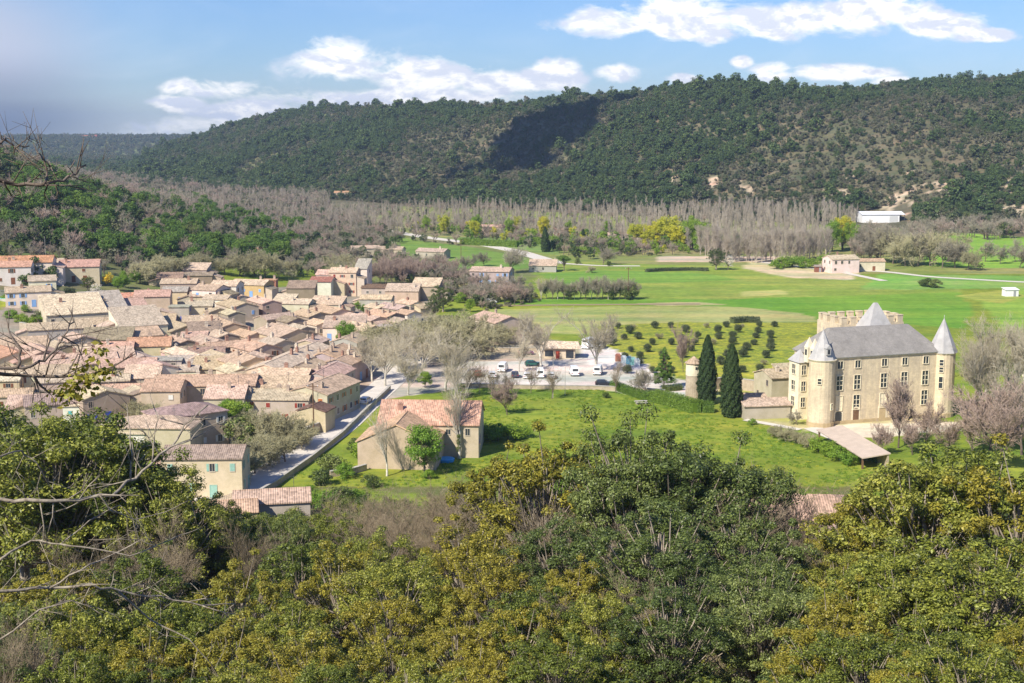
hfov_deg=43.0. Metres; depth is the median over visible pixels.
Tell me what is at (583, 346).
camper van
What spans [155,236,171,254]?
pine tree
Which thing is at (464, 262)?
bare tree
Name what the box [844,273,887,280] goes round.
farm track
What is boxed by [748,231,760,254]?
poplar tree
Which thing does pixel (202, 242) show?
pine tree
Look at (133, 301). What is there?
village house
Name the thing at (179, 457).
oak tree
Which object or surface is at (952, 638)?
oak tree
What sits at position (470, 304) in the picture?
leafing tree
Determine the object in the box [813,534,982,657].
oak tree
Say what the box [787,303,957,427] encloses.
castle
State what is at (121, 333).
village house
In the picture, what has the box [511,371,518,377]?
parked car
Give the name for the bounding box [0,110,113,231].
gnarled tree
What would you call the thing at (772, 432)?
hedge shrub
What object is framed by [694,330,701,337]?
orchard tree
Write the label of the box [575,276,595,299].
bare tree
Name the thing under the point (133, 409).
garden tree
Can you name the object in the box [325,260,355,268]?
budding tree
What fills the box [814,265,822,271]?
field shelter
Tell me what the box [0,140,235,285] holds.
hillside scrub
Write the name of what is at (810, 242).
poplar tree
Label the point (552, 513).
thicket tree
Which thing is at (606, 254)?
field tree
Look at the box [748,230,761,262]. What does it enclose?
poplar tree
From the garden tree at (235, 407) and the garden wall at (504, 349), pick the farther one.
the garden wall at (504, 349)
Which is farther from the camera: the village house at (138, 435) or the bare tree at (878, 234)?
the bare tree at (878, 234)
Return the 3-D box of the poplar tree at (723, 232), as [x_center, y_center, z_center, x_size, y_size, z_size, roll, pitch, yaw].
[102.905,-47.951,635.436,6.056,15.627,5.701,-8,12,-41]
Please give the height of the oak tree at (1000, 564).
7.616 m
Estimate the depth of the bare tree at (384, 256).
542.65 m
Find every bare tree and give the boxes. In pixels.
[372,258,386,279]
[372,260,381,277]
[377,254,394,266]
[382,257,405,280]
[387,252,410,267]
[388,258,412,277]
[405,253,416,268]
[406,259,418,274]
[413,257,432,273]
[415,256,431,267]
[429,259,438,271]
[437,259,449,270]
[448,258,459,266]
[457,255,474,266]
[457,282,477,298]
[467,284,486,295]
[468,272,479,283]
[469,253,479,265]
[476,251,490,263]
[482,277,489,286]
[485,282,503,300]
[492,279,516,301]
[502,244,531,266]
[514,273,526,284]
[516,282,526,296]
[525,281,534,293]
[539,278,551,298]
[547,278,564,299]
[559,282,571,299]
[563,281,576,295]
[574,281,590,298]
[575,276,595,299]
[592,281,600,295]
[595,275,610,298]
[608,276,623,294]
[616,278,629,299]
[625,368,658,390]
[626,278,641,299]
[668,324,698,365]
[854,225,868,254]
[859,227,877,257]
[862,223,898,257]
[872,228,914,263]
[885,232,926,265]
[909,229,957,266]
[909,231,929,265]
[930,237,958,267]
[934,230,973,261]
[939,242,969,267]
[959,248,988,269]
[966,211,985,222]
[972,373,1023,454]
[978,240,999,261]
[987,355,1023,417]
[990,217,1006,226]
[995,245,1008,260]
[1007,238,1023,257]
[1010,247,1023,265]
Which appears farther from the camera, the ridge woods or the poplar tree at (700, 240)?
the ridge woods
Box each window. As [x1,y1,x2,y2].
[3,383,12,387]
[7,294,14,297]
[8,301,15,305]
[19,293,26,297]
[88,401,92,408]
[200,388,204,394]
[206,463,217,471]
[216,416,224,423]
[216,434,224,441]
[229,463,235,471]
[295,403,304,407]
[445,429,450,434]
[465,428,469,435]
[545,350,552,355]
[566,350,573,357]
[790,395,794,406]
[791,363,795,374]
[791,379,795,390]
[800,381,805,391]
[800,397,805,407]
[801,365,806,375]
[834,410,842,420]
[835,395,842,410]
[836,375,843,390]
[837,361,843,368]
[852,394,859,409]
[853,374,860,389]
[855,360,860,367]
[878,405,886,417]
[879,392,886,407]
[880,373,887,387]
[881,358,887,366]
[900,371,907,386]
[902,357,907,364]
[920,389,927,404]
[921,370,928,384]
[923,356,928,363]
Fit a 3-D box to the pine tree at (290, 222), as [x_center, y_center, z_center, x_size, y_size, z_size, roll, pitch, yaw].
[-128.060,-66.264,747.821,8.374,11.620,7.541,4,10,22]
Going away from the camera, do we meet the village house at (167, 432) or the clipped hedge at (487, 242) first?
the village house at (167, 432)
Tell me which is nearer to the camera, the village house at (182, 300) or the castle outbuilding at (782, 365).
the castle outbuilding at (782, 365)
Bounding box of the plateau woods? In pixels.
[0,132,196,159]
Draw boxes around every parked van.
[497,361,508,371]
[536,367,543,377]
[569,365,578,375]
[593,364,602,374]
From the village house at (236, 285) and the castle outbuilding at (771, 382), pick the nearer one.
the castle outbuilding at (771, 382)
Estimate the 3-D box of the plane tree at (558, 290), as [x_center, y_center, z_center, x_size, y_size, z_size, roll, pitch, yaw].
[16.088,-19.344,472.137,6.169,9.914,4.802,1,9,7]
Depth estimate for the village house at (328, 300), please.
429.60 m
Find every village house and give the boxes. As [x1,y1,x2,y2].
[0,255,65,285]
[0,257,35,285]
[0,335,48,346]
[0,345,26,365]
[0,362,83,387]
[0,371,24,388]
[0,379,46,405]
[1,393,77,424]
[4,284,64,308]
[4,393,47,408]
[9,348,31,365]
[15,318,93,340]
[15,342,64,357]
[27,274,56,289]
[31,348,118,371]
[35,369,69,391]
[37,292,107,321]
[47,334,72,352]
[51,393,79,421]
[57,326,98,343]
[58,258,101,285]
[68,371,91,391]
[72,342,99,352]
[75,317,108,326]
[76,384,130,422]
[77,290,126,316]
[80,344,136,357]
[82,326,134,342]
[91,367,130,383]
[91,383,142,388]
[94,304,168,335]
[98,353,157,372]
[99,339,135,347]
[101,422,145,459]
[116,410,204,460]
[121,292,133,297]
[121,380,141,392]
[124,294,147,305]
[124,364,162,382]
[126,330,173,355]
[127,289,172,309]
[129,379,188,415]
[130,343,151,357]
[134,325,163,336]
[137,358,179,373]
[141,402,229,443]
[148,272,183,286]
[150,356,183,364]
[153,366,259,402]
[157,307,174,312]
[159,276,199,289]
[159,341,177,355]
[161,444,250,496]
[162,283,191,303]
[162,313,176,321]
[163,346,203,359]
[165,329,195,345]
[167,320,191,335]
[168,304,191,321]
[168,354,210,364]
[173,342,206,348]
[174,360,200,373]
[176,292,203,303]
[180,328,208,337]
[181,310,217,322]
[182,262,218,273]
[184,272,223,283]
[185,296,214,314]
[186,320,222,331]
[188,343,230,352]
[189,333,224,345]
[191,281,239,298]
[192,355,223,373]
[193,498,258,524]
[200,314,247,331]
[200,349,228,354]
[201,335,263,349]
[202,291,233,306]
[202,375,252,406]
[203,303,224,315]
[208,323,240,339]
[211,278,244,294]
[214,361,248,373]
[215,296,259,320]
[215,475,311,519]
[216,345,264,366]
[218,306,245,324]
[229,335,282,355]
[230,326,258,338]
[234,276,277,299]
[234,294,249,301]
[245,292,282,314]
[245,341,329,373]
[245,381,311,419]
[249,344,275,357]
[249,356,271,367]
[251,371,310,387]
[253,318,318,341]
[254,311,301,328]
[255,362,314,374]
[258,332,297,353]
[266,275,277,286]
[273,293,298,301]
[275,310,307,325]
[279,280,317,297]
[282,296,317,312]
[287,319,315,332]
[289,370,361,418]
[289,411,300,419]
[293,354,327,368]
[294,305,329,319]
[295,393,335,432]
[298,333,330,346]
[303,313,323,335]
[309,301,353,314]
[310,272,345,295]
[310,356,356,380]
[313,295,355,312]
[314,342,358,360]
[315,269,329,275]
[322,315,367,340]
[325,349,371,380]
[328,265,367,295]
[329,332,372,348]
[337,320,384,346]
[343,306,356,314]
[353,294,394,306]
[355,258,371,283]
[355,309,392,325]
[361,284,386,294]
[363,301,385,312]
[369,305,405,317]
[380,301,417,311]
[384,283,420,301]
[389,311,411,323]
[395,297,429,315]
[395,306,422,321]
[412,277,449,300]
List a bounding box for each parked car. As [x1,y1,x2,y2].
[360,396,372,403]
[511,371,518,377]
[524,360,539,365]
[595,379,610,385]
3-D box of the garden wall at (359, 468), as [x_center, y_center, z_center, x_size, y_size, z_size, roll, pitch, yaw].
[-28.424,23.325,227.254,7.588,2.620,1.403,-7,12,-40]
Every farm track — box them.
[503,303,699,305]
[760,262,1023,282]
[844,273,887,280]
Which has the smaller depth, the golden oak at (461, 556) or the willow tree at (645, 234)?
the golden oak at (461, 556)
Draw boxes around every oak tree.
[0,400,162,600]
[0,402,115,593]
[0,406,188,585]
[0,589,162,680]
[18,650,139,682]
[46,436,204,576]
[74,539,205,650]
[83,593,220,682]
[88,463,234,585]
[100,657,208,682]
[137,596,249,682]
[176,491,260,588]
[185,659,273,682]
[209,507,275,578]
[214,600,344,678]
[233,538,349,628]
[292,657,370,682]
[297,507,372,564]
[320,525,423,596]
[332,551,466,664]
[346,557,460,642]
[370,658,466,682]
[472,578,601,681]
[495,627,636,682]
[523,439,629,520]
[552,586,669,682]
[763,670,852,682]
[786,624,926,682]
[793,552,880,611]
[803,458,1023,590]
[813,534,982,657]
[848,561,985,681]
[849,533,1023,679]
[851,440,1023,567]
[882,636,1019,682]
[891,612,1023,682]
[959,560,1023,620]
[970,589,1023,676]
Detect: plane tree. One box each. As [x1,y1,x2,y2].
[347,332,382,380]
[358,316,428,358]
[359,398,393,475]
[366,333,417,385]
[377,318,426,371]
[387,350,427,394]
[393,311,453,346]
[397,326,458,376]
[399,315,472,362]
[422,330,481,390]
[432,308,507,353]
[438,353,479,458]
[441,352,483,398]
[458,328,500,359]
[485,320,518,344]
[511,337,534,371]
[515,311,537,343]
[516,309,574,366]
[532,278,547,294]
[548,278,563,298]
[551,307,622,363]
[570,282,578,299]
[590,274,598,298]
[604,280,614,299]
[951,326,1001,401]
[961,329,1004,393]
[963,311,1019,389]
[998,321,1023,381]
[1004,322,1023,379]
[1006,320,1023,363]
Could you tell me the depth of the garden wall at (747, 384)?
301.75 m
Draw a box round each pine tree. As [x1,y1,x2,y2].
[0,154,9,170]
[0,190,9,203]
[0,206,14,223]
[4,209,26,237]
[6,195,22,208]
[7,180,25,192]
[10,171,26,181]
[11,160,29,172]
[12,173,27,182]
[16,192,33,208]
[21,198,39,209]
[22,165,40,172]
[23,216,45,229]
[25,182,42,193]
[29,170,49,182]
[33,190,53,203]
[36,197,47,211]
[40,218,53,229]
[41,161,55,170]
[44,186,61,200]
[50,216,62,230]
[51,222,76,244]
[52,170,66,181]
[53,188,71,203]
[56,182,69,189]
[59,207,76,218]
[59,215,68,223]
[61,195,75,207]
[64,183,75,191]
[68,180,82,189]
[71,190,87,199]
[71,218,87,231]
[73,193,88,204]
[75,196,96,211]
[77,231,95,251]
[78,177,89,184]
[79,181,92,189]
[85,217,97,229]
[87,185,98,193]
[88,178,101,189]
[93,227,112,244]
[93,229,108,242]
[94,213,111,227]
[95,196,105,204]
[97,187,108,193]
[97,229,118,245]
[97,236,117,252]
[100,205,117,221]
[104,197,120,208]
[106,190,121,201]
[107,187,121,192]
[116,231,135,255]
[119,203,133,212]
[121,240,133,257]
[125,201,137,213]
[130,245,150,258]
[131,192,147,203]
[138,228,154,238]
[139,236,155,246]
[141,217,154,224]
[141,247,158,258]
[144,227,164,241]
[144,240,164,256]
[147,223,163,231]
[148,194,159,203]
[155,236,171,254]
[160,211,176,220]
[160,237,177,252]
[161,218,172,231]
[164,230,183,241]
[164,233,180,246]
[168,224,185,233]
[170,194,182,200]
[170,198,184,205]
[171,208,181,219]
[176,229,189,249]
[182,210,191,215]
[182,214,198,226]
[183,233,203,245]
[183,247,198,258]
[189,202,205,210]
[192,219,205,227]
[192,236,209,250]
[193,214,206,224]
[197,211,210,222]
[198,198,207,202]
[204,235,214,240]
[204,244,219,261]
[205,204,218,212]
[205,243,220,256]
[205,243,223,257]
[206,209,216,221]
[208,230,224,243]
[209,238,219,243]
[213,210,221,221]
[220,210,235,226]
[222,234,240,249]
[225,213,239,229]
[230,238,248,251]
[236,206,248,216]
[241,214,258,230]
[242,242,257,253]
[244,232,256,238]
[248,234,261,240]
[253,237,270,250]
[257,214,268,226]
[259,232,272,241]
[260,248,272,255]
[266,216,276,227]
[267,242,283,255]
[272,233,288,241]
[276,239,292,259]
[282,216,295,227]
[285,230,296,242]
[294,219,304,225]
[295,234,306,241]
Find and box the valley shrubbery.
[405,219,704,255]
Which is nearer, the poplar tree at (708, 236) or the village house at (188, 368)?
the village house at (188, 368)
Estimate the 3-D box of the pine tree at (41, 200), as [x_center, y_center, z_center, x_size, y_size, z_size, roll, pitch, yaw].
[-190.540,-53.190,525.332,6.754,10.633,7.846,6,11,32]
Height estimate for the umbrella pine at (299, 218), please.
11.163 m
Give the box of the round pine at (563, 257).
[555,255,570,270]
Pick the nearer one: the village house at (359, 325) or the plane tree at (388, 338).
the plane tree at (388, 338)
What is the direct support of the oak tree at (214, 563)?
on the ground
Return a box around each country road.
[342,222,560,262]
[559,263,639,265]
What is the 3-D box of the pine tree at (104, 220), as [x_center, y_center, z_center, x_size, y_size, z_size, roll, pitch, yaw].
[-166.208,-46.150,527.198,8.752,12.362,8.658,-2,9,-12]
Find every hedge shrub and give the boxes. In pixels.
[767,424,784,436]
[774,426,794,441]
[787,427,810,442]
[797,433,815,448]
[807,437,826,450]
[817,440,839,455]
[827,445,852,458]
[837,452,859,464]
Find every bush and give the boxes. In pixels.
[102,272,113,285]
[302,484,321,498]
[308,468,332,485]
[312,491,335,508]
[315,452,349,469]
[331,485,354,500]
[333,462,354,479]
[346,437,357,451]
[350,442,357,457]
[350,488,364,497]
[360,473,381,487]
[420,469,435,477]
[453,292,467,302]
[484,422,518,440]
[484,423,501,438]
[499,423,523,439]
[510,422,532,439]
[563,286,578,299]
[602,391,610,397]
[603,286,617,298]
[618,286,630,299]
[629,284,639,299]
[746,418,757,424]
[769,260,783,268]
[772,256,792,266]
[781,255,801,266]
[792,256,810,267]
[805,258,820,265]
[816,253,828,263]
[920,278,931,286]
[928,278,942,287]
[961,211,971,219]
[997,221,1017,237]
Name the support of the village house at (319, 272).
on the ground
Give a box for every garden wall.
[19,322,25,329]
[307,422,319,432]
[329,464,366,476]
[477,346,538,351]
[716,377,753,391]
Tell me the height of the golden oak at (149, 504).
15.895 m
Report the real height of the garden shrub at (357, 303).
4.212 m
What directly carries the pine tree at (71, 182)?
on the ground
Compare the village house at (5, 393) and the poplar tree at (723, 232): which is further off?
the poplar tree at (723, 232)
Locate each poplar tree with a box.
[398,211,405,230]
[404,210,412,223]
[498,214,505,228]
[518,216,523,229]
[555,216,564,231]
[570,216,575,229]
[581,218,587,228]
[685,227,691,247]
[694,224,703,249]
[695,229,704,253]
[701,223,709,255]
[705,228,712,251]
[707,224,720,249]
[709,225,721,256]
[715,225,723,254]
[718,228,727,253]
[718,230,728,253]
[720,232,732,259]
[722,235,730,258]
[727,234,737,260]
[728,226,740,260]
[729,227,740,260]
[735,226,745,260]
[736,237,743,260]
[743,234,749,260]
[745,227,756,260]
[747,228,759,262]
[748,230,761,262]
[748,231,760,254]
[757,229,767,262]
[757,234,766,258]
[763,229,771,261]
[763,229,772,260]
[764,228,774,260]
[770,227,782,261]
[770,233,780,257]
[776,227,783,257]
[779,229,787,250]
[779,230,787,255]
[782,229,791,255]
[786,227,795,255]
[787,230,799,255]
[788,233,797,255]
[794,225,803,255]
[794,234,802,256]
[797,227,806,258]
[799,223,806,256]
[800,226,811,255]
[805,227,815,258]
[808,228,819,258]
[810,228,820,254]
[815,227,825,256]
[816,225,825,254]
[823,225,834,254]
[823,227,832,253]
[823,228,831,254]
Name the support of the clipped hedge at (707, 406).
on the ground
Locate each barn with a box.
[816,425,890,468]
[856,211,905,222]
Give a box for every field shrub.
[585,266,595,272]
[723,255,732,266]
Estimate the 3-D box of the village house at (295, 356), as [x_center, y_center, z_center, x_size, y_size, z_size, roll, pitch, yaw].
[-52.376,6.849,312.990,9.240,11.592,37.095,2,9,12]
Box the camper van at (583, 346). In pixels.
[581,336,594,348]
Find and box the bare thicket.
[835,214,1023,261]
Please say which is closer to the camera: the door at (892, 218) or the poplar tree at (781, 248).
the poplar tree at (781, 248)
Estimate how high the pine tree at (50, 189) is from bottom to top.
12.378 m
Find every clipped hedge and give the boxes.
[459,238,519,246]
[520,237,540,243]
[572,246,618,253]
[609,381,649,401]
[644,267,708,271]
[646,388,702,413]
[661,383,682,391]
[693,399,715,412]
[729,315,760,323]
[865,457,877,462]
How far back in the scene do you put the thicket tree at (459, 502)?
132.21 m
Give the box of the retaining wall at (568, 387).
[458,383,665,391]
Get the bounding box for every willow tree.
[626,223,642,238]
[636,224,647,236]
[640,228,655,245]
[645,221,662,241]
[656,215,681,240]
[666,224,689,249]
[678,215,700,249]
[678,226,696,249]
[690,221,711,250]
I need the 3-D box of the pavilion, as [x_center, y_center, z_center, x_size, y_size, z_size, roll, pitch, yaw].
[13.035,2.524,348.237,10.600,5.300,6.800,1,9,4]
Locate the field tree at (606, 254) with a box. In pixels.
[597,248,617,264]
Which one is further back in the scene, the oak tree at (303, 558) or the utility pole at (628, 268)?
the utility pole at (628, 268)
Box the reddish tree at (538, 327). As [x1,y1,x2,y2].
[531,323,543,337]
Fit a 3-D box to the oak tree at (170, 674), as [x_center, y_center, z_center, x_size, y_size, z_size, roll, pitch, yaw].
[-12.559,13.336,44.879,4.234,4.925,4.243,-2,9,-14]
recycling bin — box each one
[615,353,620,360]
[621,355,626,362]
[626,356,630,363]
[630,357,634,364]
[634,358,639,365]
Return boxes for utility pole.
[307,384,317,435]
[625,267,630,291]
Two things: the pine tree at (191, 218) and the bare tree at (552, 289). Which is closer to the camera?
the bare tree at (552, 289)
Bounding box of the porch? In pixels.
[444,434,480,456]
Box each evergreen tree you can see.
[182,221,201,239]
[706,248,729,269]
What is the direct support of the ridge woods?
on the ground
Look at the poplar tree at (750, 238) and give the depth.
618.72 m
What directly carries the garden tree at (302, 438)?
on the ground
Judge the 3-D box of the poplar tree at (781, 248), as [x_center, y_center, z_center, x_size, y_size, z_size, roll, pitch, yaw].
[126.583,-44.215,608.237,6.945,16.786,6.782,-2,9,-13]
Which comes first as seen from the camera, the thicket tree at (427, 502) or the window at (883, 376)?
the thicket tree at (427, 502)
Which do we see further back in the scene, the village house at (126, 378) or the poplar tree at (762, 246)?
the poplar tree at (762, 246)
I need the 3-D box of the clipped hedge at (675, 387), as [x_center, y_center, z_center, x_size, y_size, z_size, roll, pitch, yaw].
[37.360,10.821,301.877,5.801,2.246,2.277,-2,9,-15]
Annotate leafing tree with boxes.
[334,320,357,338]
[403,424,444,471]
[416,371,432,384]
[421,215,431,233]
[437,214,449,230]
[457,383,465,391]
[465,298,476,308]
[470,214,482,236]
[504,217,513,230]
[537,216,550,232]
[565,220,571,232]
[604,221,611,232]
[825,219,843,251]
[834,215,854,249]
[841,222,861,250]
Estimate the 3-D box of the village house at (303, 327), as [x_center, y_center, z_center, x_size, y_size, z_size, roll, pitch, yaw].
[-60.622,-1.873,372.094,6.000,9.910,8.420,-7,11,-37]
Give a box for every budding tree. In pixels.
[126,259,163,282]
[147,253,175,276]
[156,256,189,271]
[181,254,205,269]
[192,251,214,266]
[212,257,235,274]
[224,250,262,275]
[228,248,270,275]
[247,250,296,280]
[275,260,303,275]
[321,254,352,265]
[322,251,357,266]
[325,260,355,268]
[871,420,896,447]
[880,371,919,447]
[891,416,927,454]
[910,396,947,443]
[926,414,966,449]
[940,370,1023,450]
[943,388,1004,448]
[952,388,1023,467]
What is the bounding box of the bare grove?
[0,188,446,282]
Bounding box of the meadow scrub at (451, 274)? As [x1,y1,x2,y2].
[396,249,540,310]
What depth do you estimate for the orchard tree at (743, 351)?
347.42 m
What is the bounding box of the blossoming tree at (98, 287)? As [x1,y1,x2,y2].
[90,283,101,290]
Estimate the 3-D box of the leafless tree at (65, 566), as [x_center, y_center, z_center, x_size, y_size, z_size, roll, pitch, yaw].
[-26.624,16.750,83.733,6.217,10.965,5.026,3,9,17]
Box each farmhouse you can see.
[469,264,514,284]
[469,309,524,343]
[607,232,636,239]
[718,493,874,536]
[822,252,859,272]
[859,258,885,270]
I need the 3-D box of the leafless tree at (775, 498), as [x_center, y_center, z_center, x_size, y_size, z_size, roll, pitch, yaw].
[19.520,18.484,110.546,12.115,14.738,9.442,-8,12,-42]
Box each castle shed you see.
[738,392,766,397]
[739,397,791,419]
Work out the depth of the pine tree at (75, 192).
568.33 m
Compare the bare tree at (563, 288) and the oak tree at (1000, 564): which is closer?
the oak tree at (1000, 564)
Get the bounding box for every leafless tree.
[0,591,60,682]
[34,528,136,606]
[104,534,200,613]
[113,501,208,599]
[214,512,292,590]
[461,361,484,391]
[467,362,489,387]
[475,366,506,389]
[501,370,516,387]
[523,365,541,388]
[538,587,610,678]
[544,366,563,394]
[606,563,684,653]
[609,359,630,392]
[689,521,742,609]
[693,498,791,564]
[714,450,834,565]
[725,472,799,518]
[740,479,856,579]
[760,510,865,581]
[772,533,859,616]
[963,543,1023,659]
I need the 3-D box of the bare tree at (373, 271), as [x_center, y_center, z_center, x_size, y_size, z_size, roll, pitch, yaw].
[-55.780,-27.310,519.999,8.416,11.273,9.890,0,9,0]
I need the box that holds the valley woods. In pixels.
[21,153,330,210]
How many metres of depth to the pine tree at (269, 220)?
724.63 m
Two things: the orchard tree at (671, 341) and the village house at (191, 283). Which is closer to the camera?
the orchard tree at (671, 341)
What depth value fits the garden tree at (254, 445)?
226.78 m
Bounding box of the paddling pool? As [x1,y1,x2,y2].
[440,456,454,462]
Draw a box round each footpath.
[744,419,800,429]
[804,427,830,439]
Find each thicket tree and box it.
[300,497,414,568]
[306,484,389,549]
[326,503,472,566]
[331,507,464,564]
[335,471,437,554]
[361,478,469,549]
[406,488,498,585]
[409,476,528,539]
[424,472,479,530]
[473,508,654,596]
[502,491,586,584]
[509,501,624,584]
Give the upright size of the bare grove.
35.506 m
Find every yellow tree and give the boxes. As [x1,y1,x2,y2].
[469,220,479,234]
[513,216,522,227]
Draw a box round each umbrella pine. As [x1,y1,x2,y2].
[259,227,272,233]
[293,216,305,220]
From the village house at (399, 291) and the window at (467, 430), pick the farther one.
the village house at (399, 291)
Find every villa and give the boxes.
[334,191,348,197]
[349,244,379,256]
[378,246,405,255]
[415,246,450,258]
[480,224,504,234]
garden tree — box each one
[79,276,95,289]
[112,276,123,287]
[118,275,131,286]
[119,271,128,277]
[125,397,149,415]
[129,270,140,281]
[136,400,163,414]
[218,398,246,418]
[220,414,266,443]
[223,399,253,437]
[227,409,293,442]
[231,435,280,473]
[239,406,304,438]
[245,429,285,466]
[249,450,266,483]
[253,411,315,440]
[257,431,299,467]
[265,416,322,444]
[285,425,319,449]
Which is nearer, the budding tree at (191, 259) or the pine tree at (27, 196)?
the budding tree at (191, 259)
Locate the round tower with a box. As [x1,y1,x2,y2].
[685,356,698,398]
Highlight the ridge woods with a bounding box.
[35,70,1023,232]
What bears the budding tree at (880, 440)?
on the ground
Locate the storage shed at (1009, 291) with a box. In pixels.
[1001,287,1019,296]
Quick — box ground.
[0,81,1023,682]
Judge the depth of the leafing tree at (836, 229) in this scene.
666.16 m
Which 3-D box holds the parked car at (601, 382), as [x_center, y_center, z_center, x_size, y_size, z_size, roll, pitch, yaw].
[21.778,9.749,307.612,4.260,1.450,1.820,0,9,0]
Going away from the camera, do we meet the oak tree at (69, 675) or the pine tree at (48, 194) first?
the oak tree at (69, 675)
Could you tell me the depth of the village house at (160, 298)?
408.93 m
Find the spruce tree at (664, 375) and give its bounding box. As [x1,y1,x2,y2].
[653,347,677,386]
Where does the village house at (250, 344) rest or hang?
on the ground
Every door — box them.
[209,485,216,496]
[556,351,559,358]
[851,407,859,419]
[889,216,897,222]
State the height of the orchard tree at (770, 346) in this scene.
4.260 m
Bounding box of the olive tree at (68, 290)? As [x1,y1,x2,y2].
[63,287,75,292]
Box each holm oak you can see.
[0,602,65,658]
[0,628,64,682]
[0,646,54,682]
[252,508,319,583]
[498,516,618,621]
[552,399,725,614]
[563,459,717,615]
[567,496,749,619]
[588,432,768,581]
[598,582,740,682]
[637,550,739,658]
[645,429,806,557]
[672,488,825,606]
[686,562,842,681]
[687,575,816,682]
[708,542,804,639]
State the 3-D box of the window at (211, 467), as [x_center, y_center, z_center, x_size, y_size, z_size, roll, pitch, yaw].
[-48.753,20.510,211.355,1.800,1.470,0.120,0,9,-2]
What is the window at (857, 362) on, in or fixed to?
in the castle
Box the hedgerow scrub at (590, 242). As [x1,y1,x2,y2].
[402,227,642,258]
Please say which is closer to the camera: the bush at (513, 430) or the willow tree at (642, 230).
the bush at (513, 430)
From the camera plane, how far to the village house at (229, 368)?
300.20 m
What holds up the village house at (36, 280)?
on the ground
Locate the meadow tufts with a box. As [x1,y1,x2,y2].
[281,387,888,513]
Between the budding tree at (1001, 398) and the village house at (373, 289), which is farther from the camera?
the village house at (373, 289)
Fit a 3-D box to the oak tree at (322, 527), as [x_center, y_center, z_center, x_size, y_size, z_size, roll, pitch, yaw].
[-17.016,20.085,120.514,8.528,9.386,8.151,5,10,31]
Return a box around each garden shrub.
[2,308,17,317]
[13,314,28,321]
[20,304,31,311]
[20,316,37,322]
[31,310,40,320]
[34,314,42,322]
[354,301,361,308]
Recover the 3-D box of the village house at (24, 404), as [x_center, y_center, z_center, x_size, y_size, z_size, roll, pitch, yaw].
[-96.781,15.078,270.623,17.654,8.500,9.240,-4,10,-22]
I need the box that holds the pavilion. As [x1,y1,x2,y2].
[540,341,580,358]
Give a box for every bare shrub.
[488,377,521,414]
[786,408,802,423]
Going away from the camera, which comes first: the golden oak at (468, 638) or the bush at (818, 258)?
the golden oak at (468, 638)
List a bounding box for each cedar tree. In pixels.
[423,296,443,315]
[429,284,454,311]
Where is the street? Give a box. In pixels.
[194,354,436,500]
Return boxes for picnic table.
[634,400,647,404]
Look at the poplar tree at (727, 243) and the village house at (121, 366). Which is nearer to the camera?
the village house at (121, 366)
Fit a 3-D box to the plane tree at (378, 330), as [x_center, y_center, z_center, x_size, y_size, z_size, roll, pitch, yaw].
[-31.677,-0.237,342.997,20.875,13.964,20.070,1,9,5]
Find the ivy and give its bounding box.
[455,434,461,456]
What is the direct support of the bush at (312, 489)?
on the ground
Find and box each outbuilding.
[528,259,557,271]
[752,365,788,397]
[771,362,788,367]
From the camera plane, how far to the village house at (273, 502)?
190.59 m
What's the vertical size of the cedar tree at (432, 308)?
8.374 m
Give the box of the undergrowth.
[0,492,1013,682]
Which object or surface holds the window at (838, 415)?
in the castle
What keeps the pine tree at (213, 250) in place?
on the ground
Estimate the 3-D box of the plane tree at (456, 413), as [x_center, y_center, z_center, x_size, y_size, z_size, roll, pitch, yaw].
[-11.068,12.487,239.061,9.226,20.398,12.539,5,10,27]
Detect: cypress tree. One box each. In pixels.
[238,246,243,255]
[540,227,548,251]
[696,334,717,401]
[718,343,743,417]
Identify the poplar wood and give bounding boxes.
[150,184,858,259]
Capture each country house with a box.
[355,411,445,469]
[376,399,484,457]
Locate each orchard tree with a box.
[608,336,617,345]
[620,333,627,339]
[621,364,632,372]
[625,325,635,333]
[633,331,643,337]
[636,350,643,356]
[644,343,651,351]
[648,338,655,343]
[650,320,659,327]
[668,338,675,344]
[681,323,690,332]
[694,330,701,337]
[713,324,721,332]
[714,332,722,338]
[715,355,724,364]
[722,320,729,326]
[727,336,737,343]
[728,331,737,336]
[734,324,742,332]
[737,347,748,355]
[739,365,746,371]
[742,342,751,349]
[749,339,757,344]
[752,332,760,337]
[755,326,762,332]
[755,363,765,369]
[756,320,762,326]
[761,349,770,357]
[766,329,774,337]
[766,342,775,350]
[767,337,774,342]
[770,321,777,326]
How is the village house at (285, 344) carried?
on the ground
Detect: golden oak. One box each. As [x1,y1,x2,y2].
[0,575,31,631]
[4,552,115,647]
[42,626,120,682]
[104,473,192,582]
[107,621,196,682]
[172,607,293,682]
[184,547,297,659]
[244,628,372,682]
[280,538,389,648]
[339,580,432,681]
[349,625,436,682]
[403,513,522,637]
[412,602,514,682]
[427,548,535,652]
[441,631,513,682]
[444,440,539,590]
[457,665,502,682]
[473,419,603,592]
[473,601,574,682]
[534,553,618,638]
[758,635,851,682]
[771,579,888,682]
[798,470,946,575]
[803,513,885,584]
[811,574,920,667]
[867,650,944,682]
[902,553,954,592]
[925,433,1023,585]
[960,616,1023,682]
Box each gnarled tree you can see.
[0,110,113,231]
[0,305,135,417]
[0,365,243,682]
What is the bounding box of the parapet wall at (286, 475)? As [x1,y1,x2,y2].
[259,385,390,488]
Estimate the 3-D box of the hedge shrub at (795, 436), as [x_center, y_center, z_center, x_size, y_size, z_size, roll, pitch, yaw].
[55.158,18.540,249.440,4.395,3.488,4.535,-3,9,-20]
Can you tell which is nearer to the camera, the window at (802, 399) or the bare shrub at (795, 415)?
the bare shrub at (795, 415)
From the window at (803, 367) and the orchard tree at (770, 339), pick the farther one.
the orchard tree at (770, 339)
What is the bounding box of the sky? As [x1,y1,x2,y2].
[0,0,1023,134]

